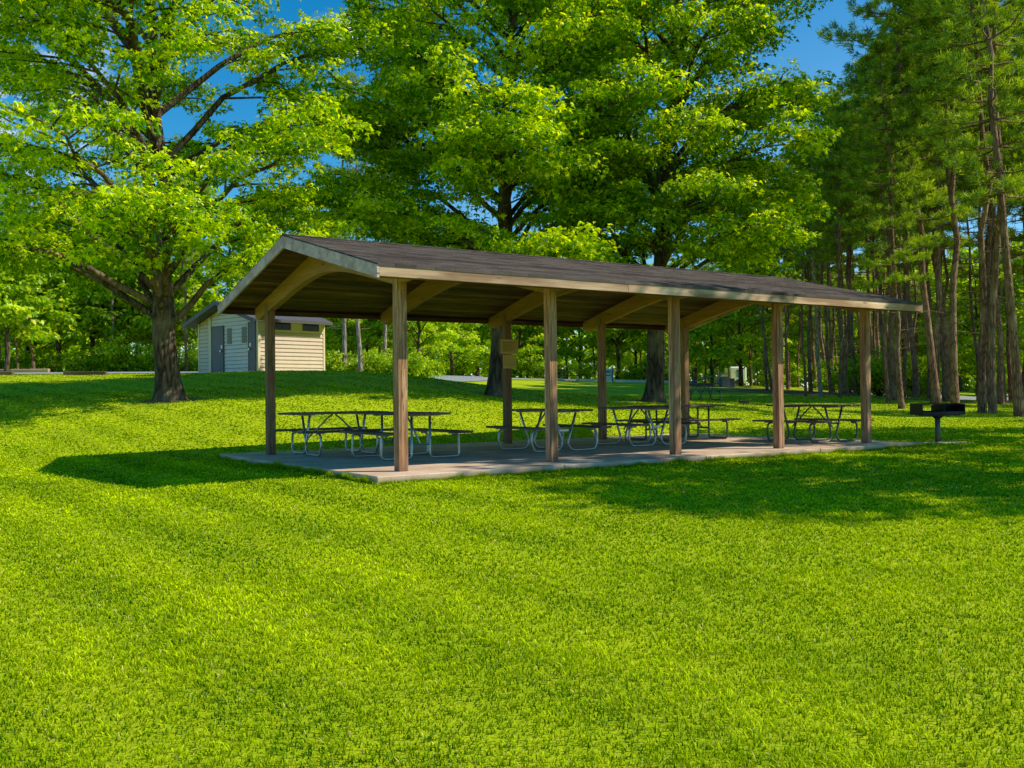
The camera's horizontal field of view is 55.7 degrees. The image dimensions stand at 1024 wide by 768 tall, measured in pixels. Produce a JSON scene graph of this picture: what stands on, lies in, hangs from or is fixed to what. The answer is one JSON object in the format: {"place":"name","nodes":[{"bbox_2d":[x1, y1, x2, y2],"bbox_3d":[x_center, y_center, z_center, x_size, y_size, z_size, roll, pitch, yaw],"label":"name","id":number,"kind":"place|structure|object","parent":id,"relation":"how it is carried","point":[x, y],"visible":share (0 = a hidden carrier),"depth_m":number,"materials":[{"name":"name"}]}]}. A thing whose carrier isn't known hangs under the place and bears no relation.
{"place":"outdoors","nodes":[
{"label":"outdoors","id":0,"kind":"place"},
{"bbox_2d":[15,372,974,390],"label":"road","id":1,"kind":"structure","parent":0,"point":[466,379],"depth_m":62.45,"materials":[{"name":"grey asphalt"}]},
{"bbox_2d":[0,0,1022,387],"label":"sky","id":2,"kind":"structure","parent":0,"point":[811,52],"materials":[{"name":"blue"}]},
{"bbox_2d":[0,370,1023,767],"bbox_3d":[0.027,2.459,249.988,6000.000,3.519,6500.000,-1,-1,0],"label":"ground","id":3,"kind":"structure","parent":0,"point":[624,389],"depth_m":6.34,"materials":[{"name":"green plant"}]},
{"bbox_2d":[10,350,42,368],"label":"shrub","id":4,"kind":"object","parent":3,"relation":"on","point":[23,363],"visible":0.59,"depth_m":56.59,"materials":[{"name":"green plant"}]},
{"bbox_2d":[0,269,60,370],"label":"broadleaf tree","id":5,"kind":"object","parent":3,"relation":"on","point":[19,311],"visible":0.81,"depth_m":52.44,"materials":[{"name":"green plant"}]},
{"bbox_2d":[0,233,84,359],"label":"broadleaf tree","id":6,"kind":"object","parent":3,"relation":"on","point":[67,343],"visible":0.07,"depth_m":61.36,"materials":[{"name":"green plant"}]},
{"bbox_2d":[26,347,68,371],"bbox_3d":[-27.272,-1.330,57.039,2.384,1.752,2.635,-1,-1,0],"label":"shrub","id":7,"kind":"object","parent":3,"relation":"on","point":[52,365],"visible":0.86,"depth_m":56.76,"materials":[{"name":"green plant"}]},
{"bbox_2d":[21,268,112,371],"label":"broadleaf tree","id":8,"kind":"object","parent":3,"relation":"on","point":[54,317],"visible":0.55,"depth_m":56.41,"materials":[{"name":"green plant"}]},
{"bbox_2d":[63,344,105,370],"bbox_3d":[-25.059,-1.425,57.246,2.889,1.921,2.614,0,-1,-35],"label":"shrub","id":9,"kind":"object","parent":3,"relation":"on","point":[86,364],"visible":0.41,"depth_m":56.65,"materials":[{"name":"green plant"}]},
{"bbox_2d":[37,251,148,370],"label":"broadleaf tree","id":10,"kind":"object","parent":3,"relation":"on","point":[96,312],"visible":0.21,"depth_m":57.55,"materials":[{"name":"green plant"}]},
{"bbox_2d":[82,345,130,371],"bbox_3d":[-23.927,-1.272,57.216,2.778,2.001,2.774,-1,-1,-6],"label":"shrub","id":11,"kind":"object","parent":3,"relation":"on","point":[103,366],"visible":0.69,"depth_m":56.50,"materials":[{"name":"green plant"}]},
{"bbox_2d":[86,274,151,354],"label":"broadleaf tree","id":12,"kind":"object","parent":3,"relation":"on","point":[127,339],"visible":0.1,"depth_m":59.29,"materials":[{"name":"green plant"}]},
{"bbox_2d":[90,332,153,371],"bbox_3d":[-22.636,-1.714,56.690,3.793,2.523,3.432,0,-1,-19],"label":"shrub","id":13,"kind":"object","parent":3,"relation":"on","point":[114,348],"visible":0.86,"depth_m":56.28,"materials":[{"name":"green plant"}]},
{"bbox_2d":[115,344,154,371],"bbox_3d":[-21.549,-1.327,56.725,2.917,2.101,2.912,-1,-1,28],"label":"shrub","id":14,"kind":"object","parent":3,"relation":"on","point":[145,367],"visible":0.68,"depth_m":56.48,"materials":[{"name":"green plant"}]},
{"bbox_2d":[100,260,221,343],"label":"broadleaf tree","id":15,"kind":"object","parent":3,"relation":"on","point":[144,322],"visible":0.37,"depth_m":58.91,"materials":[{"name":"green plant"}]},
{"bbox_2d":[139,284,219,350],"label":"broadleaf tree","id":16,"kind":"object","parent":3,"relation":"on","point":[179,334],"visible":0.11,"depth_m":60.69,"materials":[{"name":"green plant"}]},
{"bbox_2d":[173,135,217,371],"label":"pine tree","id":17,"kind":"object","parent":3,"relation":"on","point":[206,192],"visible":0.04,"depth_m":56.97,"materials":[{"name":"green plant"}]},
{"bbox_2d":[0,0,398,401],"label":"maple tree","id":18,"kind":"object","parent":3,"relation":"on","point":[161,211],"visible":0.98,"depth_m":25.45,"materials":[{"name":"green plant"}]},
{"bbox_2d":[187,186,273,344],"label":"broadleaf tree","id":19,"kind":"object","parent":3,"relation":"on","point":[217,252],"visible":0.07,"depth_m":66.95,"materials":[{"name":"green plant"}]},
{"bbox_2d":[181,301,332,372],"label":"restroom building","id":20,"kind":"structure","parent":3,"relation":"on","point":[230,342],"depth_m":41.51,"materials":[{"name":"beige paint"}]},
{"bbox_2d":[211,326,224,372],"bbox_3d":[-12.783,-1.431,42.003,0.970,2.160,0.145,-1,-1,42],"label":"door","id":21,"kind":"structure","parent":20,"relation":"in","point":[217,332],"depth_m":42.00,"materials":[{"name":"grey metal"}]},
{"bbox_2d":[248,321,256,371],"bbox_3d":[-10.816,-1.496,40.247,0.550,2.210,0.145,-1,-1,42],"label":"door","id":22,"kind":"structure","parent":20,"relation":"in","point":[252,361],"depth_m":40.22,"materials":[{"name":"grey metal"}]},
{"bbox_2d":[305,74,366,370],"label":"pine tree","id":23,"kind":"object","parent":3,"relation":"on","point":[344,345],"visible":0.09,"depth_m":55.82,"materials":[{"name":"green plant"}]},
{"bbox_2d":[325,350,354,370],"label":"shrub","id":24,"kind":"object","parent":3,"relation":"on","point":[333,364],"visible":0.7,"depth_m":55.51,"materials":[{"name":"green plant"}]},
{"bbox_2d":[331,68,384,371],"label":"pine tree","id":25,"kind":"object","parent":3,"relation":"on","point":[356,162],"visible":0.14,"depth_m":54.85,"materials":[{"name":"green plant"}]},
{"bbox_2d":[325,318,391,358],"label":"broadleaf tree","id":26,"kind":"object","parent":3,"relation":"on","point":[370,335],"visible":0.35,"depth_m":58.96,"materials":[{"name":"green plant"}]},
{"bbox_2d":[345,353,380,372],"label":"shrub","id":27,"kind":"object","parent":3,"relation":"on","point":[367,366],"visible":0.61,"depth_m":55.64,"materials":[{"name":"green plant"}]},
{"bbox_2d":[383,350,435,375],"bbox_3d":[-5.747,-1.026,54.261,2.839,1.888,2.569,-1,-1,11],"label":"shrub","id":28,"kind":"object","parent":3,"relation":"on","point":[415,364],"visible":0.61,"depth_m":53.80,"materials":[{"name":"green plant"}]},
{"bbox_2d":[374,320,462,360],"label":"broadleaf tree","id":29,"kind":"object","parent":3,"relation":"on","point":[441,347],"visible":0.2,"depth_m":59.93,"materials":[{"name":"green plant"}]},
{"bbox_2d":[420,322,489,375],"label":"broadleaf tree","id":30,"kind":"object","parent":3,"relation":"on","point":[467,349],"visible":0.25,"depth_m":75.89,"materials":[{"name":"green plant"}]},
{"bbox_2d":[440,352,488,375],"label":"shrub","id":31,"kind":"object","parent":3,"relation":"on","point":[463,366],"visible":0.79,"depth_m":81.58,"materials":[{"name":"green plant"}]},
{"bbox_2d":[443,224,499,375],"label":"broadleaf tree","id":32,"kind":"object","parent":3,"relation":"on","point":[474,332],"visible":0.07,"depth_m":83.84,"materials":[{"name":"green plant"}]},
{"bbox_2d":[263,0,702,397],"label":"maple tree","id":33,"kind":"object","parent":3,"relation":"on","point":[488,147],"visible":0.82,"depth_m":30.08,"materials":[{"name":"green plant"}]},
{"bbox_2d":[1,230,1021,391],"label":"wood","id":34,"kind":"object","parent":3,"relation":"on","point":[483,370],"visible":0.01,"depth_m":107.50,"materials":[{"name":"green plant"}]},
{"bbox_2d":[477,324,557,377],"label":"broadleaf tree","id":35,"kind":"object","parent":3,"relation":"on","point":[530,343],"visible":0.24,"depth_m":85.61,"materials":[{"name":"green plant"}]},
{"bbox_2d":[516,347,561,378],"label":"shrub","id":36,"kind":"object","parent":3,"relation":"on","point":[531,366],"visible":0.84,"depth_m":83.33,"materials":[{"name":"green plant"}]},
{"bbox_2d":[220,433,921,482],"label":"concrete slab","id":37,"kind":"structure","parent":3,"relation":"on","point":[477,458],"depth_m":16.68,"materials":[{"name":"grey concrete"}]},
{"bbox_2d":[274,411,393,456],"bbox_3d":[-3.224,0.883,17.545,1.844,0.760,1.570,0,-1,-34],"label":"picnic table","id":38,"kind":"object","parent":37,"relation":"on","point":[305,432],"visible":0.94,"depth_m":17.37,"materials":[{"name":"brown wood"}]},
{"bbox_2d":[340,411,472,460],"bbox_3d":[-1.796,0.856,16.337,1.570,0.760,1.840,0,-1,-34],"label":"picnic table","id":39,"kind":"object","parent":37,"relation":"on","point":[411,429],"visible":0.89,"depth_m":16.07,"materials":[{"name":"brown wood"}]},
{"bbox_2d":[486,408,611,452],"bbox_3d":[0.660,0.845,17.953,1.570,0.760,1.844,0,-1,-34],"label":"picnic table","id":40,"kind":"object","parent":37,"relation":"on","point":[536,428],"visible":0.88,"depth_m":17.75,"materials":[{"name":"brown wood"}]},
{"bbox_2d":[218,234,922,471],"bbox_3d":[1.346,-0.572,18.409,11.862,3.589,6.542,0,-1,-34],"label":"picnic shelter","id":41,"kind":"object","parent":37,"relation":"on","point":[398,286],"visible":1,"depth_m":17.47,"materials":[{"name":"brown wood"}]},
{"bbox_2d":[581,406,700,446],"bbox_3d":[2.573,0.839,19.462,1.570,0.760,1.844,0,-1,-33],"label":"picnic table","id":42,"kind":"object","parent":37,"relation":"on","point":[633,424],"visible":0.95,"depth_m":19.29,"materials":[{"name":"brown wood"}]},
{"bbox_2d":[617,404,740,440],"bbox_3d":[3.697,0.849,21.595,2.364,0.760,1.570,0,-1,-34],"label":"picnic table","id":43,"kind":"object","parent":37,"relation":"on","point":[691,419],"visible":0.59,"depth_m":21.52,"materials":[{"name":"brown wood"}]},
{"bbox_2d":[752,404,873,442],"bbox_3d":[6.210,0.805,20.038,1.570,0.760,1.837,0,-1,-34],"label":"picnic table","id":44,"kind":"object","parent":37,"relation":"on","point":[812,421],"visible":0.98,"depth_m":19.84,"materials":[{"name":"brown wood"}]},
{"bbox_2d":[573,359,597,378],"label":"shrub","id":45,"kind":"object","parent":3,"relation":"on","point":[588,374],"visible":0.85,"depth_m":84.81,"materials":[{"name":"green plant"}]},
{"bbox_2d":[557,327,619,378],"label":"broadleaf tree","id":46,"kind":"object","parent":3,"relation":"on","point":[568,351],"visible":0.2,"depth_m":87.15,"materials":[{"name":"green plant"}]},
{"bbox_2d":[583,328,667,379],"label":"broadleaf tree","id":47,"kind":"object","parent":3,"relation":"on","point":[612,335],"visible":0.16,"depth_m":85.86,"materials":[{"name":"green plant"}]},
{"bbox_2d":[607,330,667,379],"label":"broadleaf tree","id":48,"kind":"object","parent":3,"relation":"on","point":[634,355],"visible":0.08,"depth_m":91.46,"materials":[{"name":"green plant"}]},
{"bbox_2d":[618,356,667,379],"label":"shrub","id":49,"kind":"object","parent":3,"relation":"on","point":[641,371],"visible":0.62,"depth_m":83.73,"materials":[{"name":"green plant"}]},
{"bbox_2d":[511,0,844,401],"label":"maple tree","id":50,"kind":"object","parent":3,"relation":"on","point":[695,183],"visible":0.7,"depth_m":31.35,"materials":[{"name":"green plant"}]},
{"bbox_2d":[689,372,734,387],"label":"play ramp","id":51,"kind":"structure","parent":3,"relation":"on","point":[726,381],"depth_m":59.51,"materials":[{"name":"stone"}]},
{"bbox_2d":[680,319,747,382],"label":"broadleaf tree","id":52,"kind":"object","parent":3,"relation":"on","point":[696,334],"visible":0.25,"depth_m":69.53,"materials":[{"name":"green plant"}]},
{"bbox_2d":[699,259,797,385],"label":"broadleaf tree","id":53,"kind":"object","parent":3,"relation":"on","point":[726,351],"visible":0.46,"depth_m":65.47,"materials":[{"name":"green plant"}]},
{"bbox_2d":[729,204,783,389],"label":"pine tree","id":54,"kind":"object","parent":3,"relation":"on","point":[757,317],"visible":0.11,"depth_m":56.00,"materials":[{"name":"green plant"}]},
{"bbox_2d":[741,204,771,391],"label":"pine tree","id":55,"kind":"object","parent":3,"relation":"on","point":[765,348],"visible":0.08,"depth_m":52.01,"materials":[{"name":"green plant"}]},
{"bbox_2d":[732,250,806,366],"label":"broadleaf tree","id":56,"kind":"object","parent":3,"relation":"on","point":[794,342],"visible":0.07,"depth_m":84.71,"materials":[{"name":"green plant"}]},
{"bbox_2d":[760,359,812,386],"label":"shrub","id":57,"kind":"object","parent":3,"relation":"on","point":[794,375],"visible":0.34,"depth_m":71.27,"materials":[{"name":"green plant"}]},
{"bbox_2d":[768,178,805,389],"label":"pine tree","id":58,"kind":"object","parent":3,"relation":"on","point":[786,345],"visible":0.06,"depth_m":60.19,"materials":[{"name":"green plant"}]},
{"bbox_2d":[763,274,843,383],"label":"broadleaf tree","id":59,"kind":"object","parent":3,"relation":"on","point":[791,350],"visible":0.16,"depth_m":82.37,"materials":[{"name":"green plant"}]},
{"bbox_2d":[773,132,834,391],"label":"pine tree","id":60,"kind":"object","parent":3,"relation":"on","point":[810,384],"visible":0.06,"depth_m":55.31,"materials":[{"name":"green plant"}]},
{"bbox_2d":[780,143,827,396],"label":"pine tree","id":61,"kind":"object","parent":3,"relation":"on","point":[793,149],"visible":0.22,"depth_m":44.45,"materials":[{"name":"green plant"}]},
{"bbox_2d":[781,164,844,388],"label":"pine tree","id":62,"kind":"object","parent":3,"relation":"on","point":[812,350],"visible":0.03,"depth_m":67.05,"materials":[{"name":"green plant"}]},
{"bbox_2d":[785,128,842,396],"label":"pine tree","id":63,"kind":"object","parent":3,"relation":"on","point":[819,256],"visible":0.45,"depth_m":44.01,"materials":[{"name":"green plant"}]},
{"bbox_2d":[788,136,849,393],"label":"pine tree","id":64,"kind":"object","parent":3,"relation":"on","point":[830,389],"visible":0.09,"depth_m":51.84,"materials":[{"name":"green plant"}]},
{"bbox_2d":[793,227,845,381],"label":"pine tree","id":65,"kind":"object","parent":3,"relation":"on","point":[832,271],"visible":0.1,"depth_m":64.20,"materials":[{"name":"green plant"}]},
{"bbox_2d":[789,93,870,394],"bbox_3d":[16.323,-6.986,49.031,3.952,15.494,3.956,-1,-1,-12],"label":"pine tree","id":66,"kind":"object","parent":3,"relation":"on","point":[851,216],"visible":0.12,"depth_m":48.84,"materials":[{"name":"green plant"}]},
{"bbox_2d":[799,101,863,397],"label":"pine tree","id":67,"kind":"object","parent":3,"relation":"on","point":[831,190],"visible":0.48,"depth_m":43.42,"materials":[{"name":"green plant"}]},
{"bbox_2d":[810,90,862,395],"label":"pine tree","id":68,"kind":"object","parent":3,"relation":"on","point":[836,94],"visible":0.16,"depth_m":46.25,"materials":[{"name":"green plant"}]},
{"bbox_2d":[815,136,882,394],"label":"pine tree","id":69,"kind":"object","parent":3,"relation":"on","point":[855,386],"visible":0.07,"depth_m":54.07,"materials":[{"name":"green plant"}]},
{"bbox_2d":[829,86,874,393],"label":"pine tree","id":70,"kind":"object","parent":3,"relation":"on","point":[860,235],"visible":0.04,"depth_m":57.20,"materials":[{"name":"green plant"}]},
{"bbox_2d":[822,262,901,368],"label":"broadleaf tree","id":71,"kind":"object","parent":3,"relation":"on","point":[856,341],"visible":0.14,"depth_m":79.15,"materials":[{"name":"green plant"}]},
{"bbox_2d":[830,86,902,389],"bbox_3d":[22.931,-9.189,62.171,6.089,20.135,5.697,-1,-1,-9],"label":"pine tree","id":72,"kind":"object","parent":3,"relation":"on","point":[867,270],"visible":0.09,"depth_m":61.67,"materials":[{"name":"green plant"}]},
{"bbox_2d":[833,59,899,396],"bbox_3d":[19.375,-8.474,51.886,4.601,18.842,4.757,-1,-1,20],"label":"pine tree","id":73,"kind":"object","parent":3,"relation":"on","point":[880,315],"visible":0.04,"depth_m":51.48,"materials":[{"name":"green plant"}]},
{"bbox_2d":[833,52,912,402],"bbox_3d":[15.209,-6.456,40.396,3.266,14.978,2.753,-1,-1,41],"label":"pine tree","id":74,"kind":"object","parent":3,"relation":"on","point":[866,57],"visible":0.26,"depth_m":40.21,"materials":[{"name":"green plant"}]},
{"bbox_2d":[817,36,943,408],"bbox_3d":[14.295,-5.988,36.407,4.311,14.254,4.033,-3,-1,-29],"label":"pine tree","id":75,"kind":"object","parent":3,"relation":"on","point":[894,278],"visible":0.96,"depth_m":36.48,"materials":[{"name":"green plant"}]},
{"bbox_2d":[831,42,941,400],"bbox_3d":[16.683,-7.163,42.329,4.112,16.183,4.130,0,-1,-18],"label":"pine tree","id":76,"kind":"object","parent":3,"relation":"on","point":[893,391],"visible":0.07,"depth_m":42.31,"materials":[{"name":"green plant"}]},
{"bbox_2d":[847,344,925,395],"bbox_3d":[20.571,-0.656,53.598,4.716,3.136,4.267,0,-1,-21],"label":"shrub","id":77,"kind":"object","parent":3,"relation":"on","point":[877,386],"visible":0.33,"depth_m":53.30,"materials":[{"name":"green plant"}]},
{"bbox_2d":[870,83,918,398],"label":"pine tree","id":78,"kind":"object","parent":3,"relation":"on","point":[905,345],"visible":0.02,"depth_m":44.44,"materials":[{"name":"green plant"}]},
{"bbox_2d":[853,264,941,366],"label":"broadleaf tree","id":79,"kind":"object","parent":3,"relation":"on","point":[922,348],"visible":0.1,"depth_m":72.79,"materials":[{"name":"green plant"}]},
{"bbox_2d":[847,14,961,397],"bbox_3d":[20.244,-8.952,48.606,5.603,19.802,5.989,0,-1,-43],"label":"pine tree","id":80,"kind":"object","parent":3,"relation":"on","point":[915,376],"visible":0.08,"depth_m":48.38,"materials":[{"name":"green plant"}]},
{"bbox_2d":[815,0,1006,402],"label":"pine tree","id":81,"kind":"object","parent":3,"relation":"on","point":[961,212],"visible":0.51,"depth_m":38.45,"materials":[{"name":"green plant"}]},
{"bbox_2d":[878,354,949,397],"bbox_3d":[21.592,-0.305,51.703,3.804,2.530,3.442,-1,-1,24],"label":"shrub","id":82,"kind":"object","parent":3,"relation":"on","point":[922,385],"visible":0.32,"depth_m":51.45,"materials":[{"name":"green plant"}]},
{"bbox_2d":[841,0,990,401],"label":"pine tree","id":83,"kind":"object","parent":3,"relation":"on","point":[849,68],"visible":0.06,"depth_m":42.46,"materials":[{"name":"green plant"}]},
{"bbox_2d":[901,27,950,398],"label":"pine tree","id":84,"kind":"object","parent":3,"relation":"on","point":[930,307],"depth_m":49.95,"materials":[{"name":"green plant"}]},
{"bbox_2d":[860,11,996,402],"bbox_3d":[17.383,-8.539,40.452,5.803,19.188,5.429,-1,-1,22],"label":"pine tree","id":85,"kind":"object","parent":3,"relation":"on","point":[937,250],"visible":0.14,"depth_m":40.49,"materials":[{"name":"green plant"}]},
{"bbox_2d":[901,261,978,366],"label":"broadleaf tree","id":86,"kind":"object","parent":3,"relation":"on","point":[964,329],"visible":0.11,"depth_m":76.96,"materials":[{"name":"green plant"}]},
{"bbox_2d":[912,441,968,443],"bbox_3d":[9.144,1.301,20.675,0.950,0.138,0.730,-1,-1,-8],"label":"grill pad","id":87,"kind":"object","parent":3,"relation":"on","point":[941,442],"visible":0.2,"depth_m":20.43,"materials":[{"name":"concrete"}]},
{"bbox_2d":[910,403,964,441],"bbox_3d":[9.087,0.856,20.641,1.005,0.890,0.578,-1,-1,-8],"label":"barbecue grill","id":88,"kind":"object","parent":87,"relation":"on","point":[938,411],"visible":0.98,"depth_m":20.64,"materials":[{"name":"grey metal"}]},
{"bbox_2d":[877,0,1019,402],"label":"pine tree","id":89,"kind":"object","parent":3,"relation":"on","point":[952,313],"visible":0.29,"depth_m":37.35,"materials":[{"name":"green plant"}]},
{"bbox_2d":[941,128,979,376],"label":"pine tree","id":90,"kind":"object","parent":3,"relation":"on","point":[972,319],"visible":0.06,"depth_m":49.52,"materials":[{"name":"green plant"}]},
{"bbox_2d":[904,0,1023,416],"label":"pine tree","id":91,"kind":"object","parent":3,"relation":"on","point":[944,87],"visible":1,"depth_m":31.99,"materials":[{"name":"green plant"}]},
{"bbox_2d":[909,0,1023,412],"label":"pine tree","id":92,"kind":"object","parent":3,"relation":"on","point":[982,396],"visible":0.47,"depth_m":34.29,"materials":[{"name":"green plant"}]},
{"bbox_2d":[924,4,1023,403],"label":"pine tree","id":93,"kind":"object","parent":3,"relation":"on","point":[1019,53],"visible":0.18,"depth_m":40.54,"materials":[{"name":"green plant"}]},
{"bbox_2d":[932,248,1023,394],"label":"broadleaf tree","id":94,"kind":"object","parent":3,"relation":"on","point":[970,355],"visible":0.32,"depth_m":71.66,"materials":[{"name":"green plant"}]},
{"bbox_2d":[942,203,1019,399],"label":"pine tree","id":95,"kind":"object","parent":3,"relation":"on","point":[964,273],"visible":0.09,"depth_m":56.63,"materials":[{"name":"green plant"}]},
{"bbox_2d":[956,0,1023,401],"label":"pine tree","id":96,"kind":"object","parent":3,"relation":"on","point":[988,235],"visible":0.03,"depth_m":43.23,"materials":[{"name":"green plant"}]},
{"bbox_2d":[961,137,1022,400],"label":"pine tree","id":97,"kind":"object","parent":3,"relation":"on","point":[1009,374],"depth_m":54.00,"materials":[{"name":"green plant"}]},
{"bbox_2d":[960,78,1023,401],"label":"pine tree","id":98,"kind":"object","parent":3,"relation":"on","point":[999,289],"visible":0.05,"depth_m":45.07,"materials":[{"name":"green plant"}]},
{"bbox_2d":[965,0,1023,413],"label":"pine tree","id":99,"kind":"object","parent":3,"relation":"on","point":[992,399],"visible":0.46,"depth_m":34.00,"materials":[{"name":"brown plant"}]},
{"bbox_2d":[974,68,1023,394],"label":"pine tree","id":100,"kind":"object","parent":3,"relation":"on","point":[1016,268],"visible":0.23,"depth_m":51.82,"materials":[{"name":"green plant"}]},
{"bbox_2d":[993,64,1023,319],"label":"pine tree","id":101,"kind":"object","parent":3,"relation":"on","point":[1019,159],"visible":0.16,"depth_m":41.64,"materials":[{"name":"green plant"}]},
{"bbox_2d":[998,242,1023,366],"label":"broadleaf tree","id":102,"kind":"object","parent":3,"relation":"on","point":[1019,314],"visible":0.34,"depth_m":70.53,"materials":[{"name":"green plant"}]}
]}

